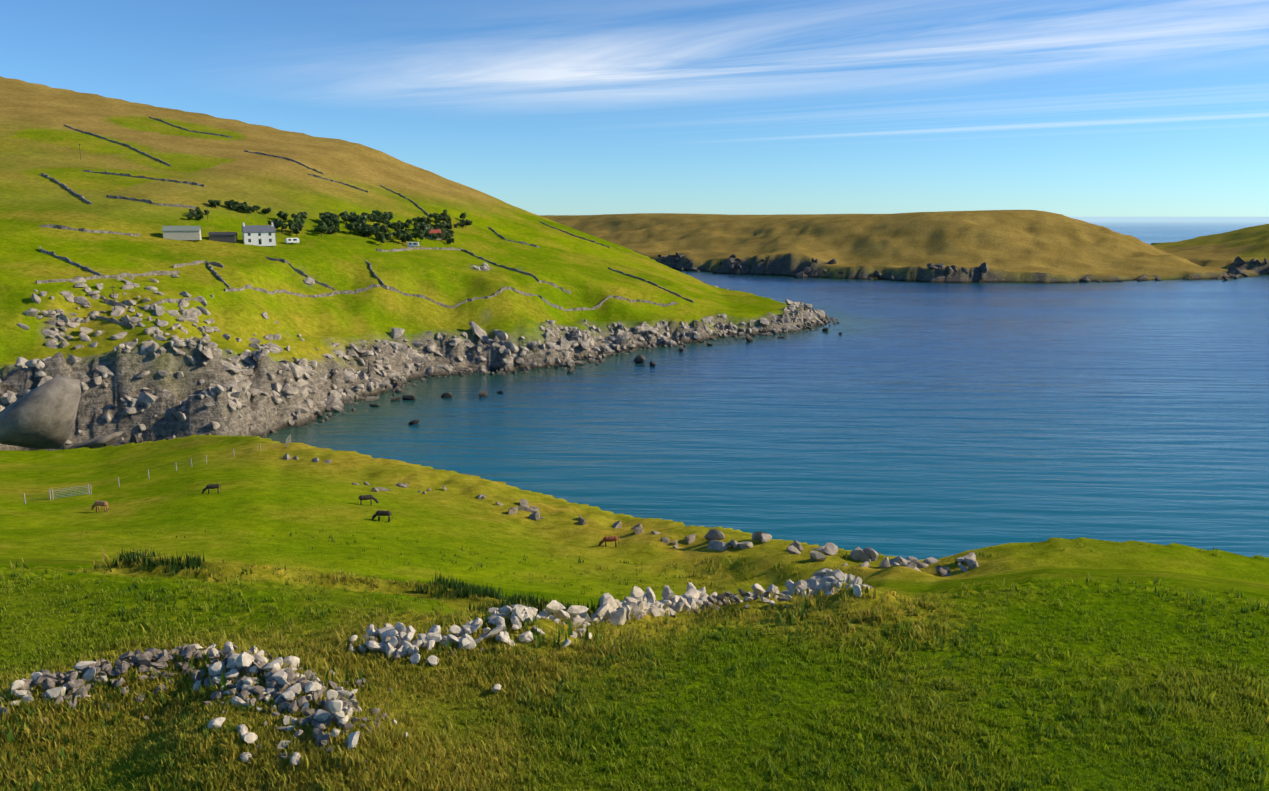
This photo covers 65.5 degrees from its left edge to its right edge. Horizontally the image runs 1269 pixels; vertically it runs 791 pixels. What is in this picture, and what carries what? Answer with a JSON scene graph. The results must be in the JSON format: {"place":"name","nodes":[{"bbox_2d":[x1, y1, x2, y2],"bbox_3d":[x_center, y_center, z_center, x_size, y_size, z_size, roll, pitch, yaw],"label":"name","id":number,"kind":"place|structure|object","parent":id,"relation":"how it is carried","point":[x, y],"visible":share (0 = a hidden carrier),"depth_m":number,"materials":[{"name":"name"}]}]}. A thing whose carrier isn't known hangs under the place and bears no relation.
{"place":"outdoors","nodes":[
{"label":"outdoors","id":0,"kind":"place"},
{"bbox_2d":[202,484,220,493],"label":"horse","id":1,"kind":"object","parent":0,"point":[211,486],"visible":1,"depth_m":121.45},
{"bbox_2d":[186,199,471,243],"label":"tree","id":2,"kind":"object","parent":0,"point":[326,223],"depth_m":437.16,"materials":[{"name":"green plant"}]},
{"bbox_2d":[0,76,1268,790],"bbox_3d":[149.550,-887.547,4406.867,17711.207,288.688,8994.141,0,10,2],"label":"grassy terrain","id":3,"kind":"structure","parent":0,"point":[264,496],"depth_m":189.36,"materials":[{"name":"green plant"}]},
{"bbox_2d":[0,375,123,448],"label":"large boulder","id":4,"kind":"object","parent":3,"relation":"on","point":[42,416],"visible":0.81,"depth_m":200.55,"materials":[{"name":"grey stone"}]},
{"bbox_2d":[10,661,120,704],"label":"stones","id":5,"kind":"object","parent":3,"relation":"on","point":[57,692],"visible":0.5,"depth_m":28.99,"materials":[{"name":"stone"}]},
{"bbox_2d":[51,484,89,499],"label":"field gate","id":6,"kind":"structure","parent":3,"relation":"on","point":[52,491],"depth_m":126.36,"materials":[{"name":"silver metal"}]},
{"bbox_2d":[91,500,108,511],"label":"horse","id":7,"kind":"object","parent":3,"relation":"on","point":[98,503],"visible":0.94,"depth_m":113.21},
{"bbox_2d":[78,144,207,309],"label":"telegraph poles","id":8,"kind":"object","parent":3,"relation":"on","point":[112,286],"visible":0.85,"depth_m":273.74,"materials":[{"name":"brown wood"}]},
{"bbox_2d":[23,435,290,503],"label":"fence","id":9,"kind":"object","parent":3,"relation":"on","point":[24,495],"visible":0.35,"depth_m":146.57,"materials":[{"name":"wood"}]},
{"bbox_2d":[17,274,317,376],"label":"boulders","id":10,"kind":"object","parent":3,"relation":"on","point":[189,315],"visible":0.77,"depth_m":272.51,"materials":[{"name":"grey stone"}]},
{"bbox_2d":[162,226,201,239],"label":"long shed","id":11,"kind":"structure","parent":3,"relation":"on","point":[182,232],"depth_m":355.50,"materials":[{"name":"grey metal"}]},
{"bbox_2d":[0,641,407,766],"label":"wall remains","id":12,"kind":"object","parent":3,"relation":"on","point":[147,657],"depth_m":29.14,"materials":[{"name":"grey stone"}]},
{"bbox_2d":[208,232,237,241],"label":"outbuilding","id":13,"kind":"structure","parent":3,"relation":"on","point":[224,236],"depth_m":365.89,"materials":[{"name":"grey"}]},
{"bbox_2d":[242,222,275,245],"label":"farmhouse","id":14,"kind":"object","parent":3,"relation":"on","point":[260,235],"depth_m":370.65,"materials":[{"name":"white paint"}]},
{"bbox_2d":[285,238,298,243],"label":"caravan","id":15,"kind":"object","parent":3,"relation":"on","point":[291,240],"visible":0.92,"depth_m":383.77,"materials":[{"name":"white metal"}]},
{"bbox_2d":[36,116,693,328],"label":"stone walls","id":16,"kind":"structure","parent":3,"relation":"on","point":[98,275],"depth_m":382.25,"materials":[{"name":"grey stone"}]},
{"bbox_2d":[112,548,619,618],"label":"bank rushes","id":17,"kind":"object","parent":3,"relation":"on","point":[459,585],"visible":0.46,"depth_m":52.57,"materials":[{"name":"green plant"}]},
{"bbox_2d":[358,495,378,504],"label":"horse","id":18,"kind":"object","parent":3,"relation":"on","point":[364,497],"visible":1,"depth_m":122.53},
{"bbox_2d":[188,639,570,739],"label":"loose stones","id":19,"kind":"object","parent":3,"relation":"on","point":[243,730],"depth_m":31.04,"materials":[{"name":"stone"}]},
{"bbox_2d":[372,510,391,521],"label":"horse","id":20,"kind":"object","parent":3,"relation":"on","point":[379,513],"visible":0.96,"depth_m":113.25},
{"bbox_2d":[407,242,421,246],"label":"caravan","id":21,"kind":"object","parent":3,"relation":"on","point":[412,244],"visible":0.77,"depth_m":434.41,"materials":[{"name":"white metal"}]},
{"bbox_2d":[0,263,838,450],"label":"shore rocks","id":22,"kind":"object","parent":3,"relation":"on","point":[332,400],"visible":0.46,"depth_m":324.30,"materials":[{"name":"grey stone"}]},
{"bbox_2d":[348,616,514,665],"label":"white wall remains","id":23,"kind":"object","parent":3,"relation":"on","point":[404,637],"depth_m":33.27,"materials":[{"name":"stone"}]},
{"bbox_2d":[426,227,441,239],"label":"red-roofed house","id":24,"kind":"structure","parent":3,"relation":"on","point":[435,231],"depth_m":468.79,"materials":[{"name":"red metal"}]},
{"bbox_2d":[104,328,841,445],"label":"sea rocks","id":25,"kind":"object","parent":3,"relation":"on","point":[637,359],"depth_m":300.47,"materials":[{"name":"black stone"}]},
{"bbox_2d":[283,453,694,548],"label":"rocks","id":26,"kind":"object","parent":3,"relation":"on","point":[535,514],"visible":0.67,"depth_m":131.46,"materials":[{"name":"grey stone"}]},
{"bbox_2d":[598,536,618,546],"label":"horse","id":27,"kind":"object","parent":3,"relation":"on","point":[610,538],"visible":0.94,"depth_m":116.48},
{"bbox_2d":[371,582,872,658],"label":"wall remains","id":28,"kind":"object","parent":3,"relation":"on","point":[637,602],"depth_m":46.55,"materials":[{"name":"grey stone"}]},
{"bbox_2d":[735,568,869,604],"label":"white wall remains","id":29,"kind":"object","parent":3,"relation":"on","point":[825,579],"depth_m":50.34,"materials":[{"name":"stone"}]},
{"bbox_2d":[704,528,978,576],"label":"bank rocks","id":30,"kind":"object","parent":3,"relation":"on","point":[866,554],"visible":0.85,"depth_m":102.03,"materials":[{"name":"grey stone"}]},
{"bbox_2d":[658,243,1268,281],"bbox_3d":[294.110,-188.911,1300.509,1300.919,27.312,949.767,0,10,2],"label":"cliff rocks","id":31,"kind":"object","parent":3,"relation":"on","point":[1237,271],"visible":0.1,"depth_m":911.15,"materials":[{"name":"stone"}]},
{"bbox_2d":[0,0,1268,216],"label":"sky","id":32,"kind":"structure","parent":0,"point":[1069,108],"materials":[{"name":"blue"}]},
{"bbox_2d":[261,217,1268,559],"bbox_3d":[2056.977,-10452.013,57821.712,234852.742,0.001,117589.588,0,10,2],"label":"sea water","id":33,"kind":"structure","parent":0,"point":[915,419],"depth_m":270.25,"materials":[{"name":"blue liquid"}]}
]}

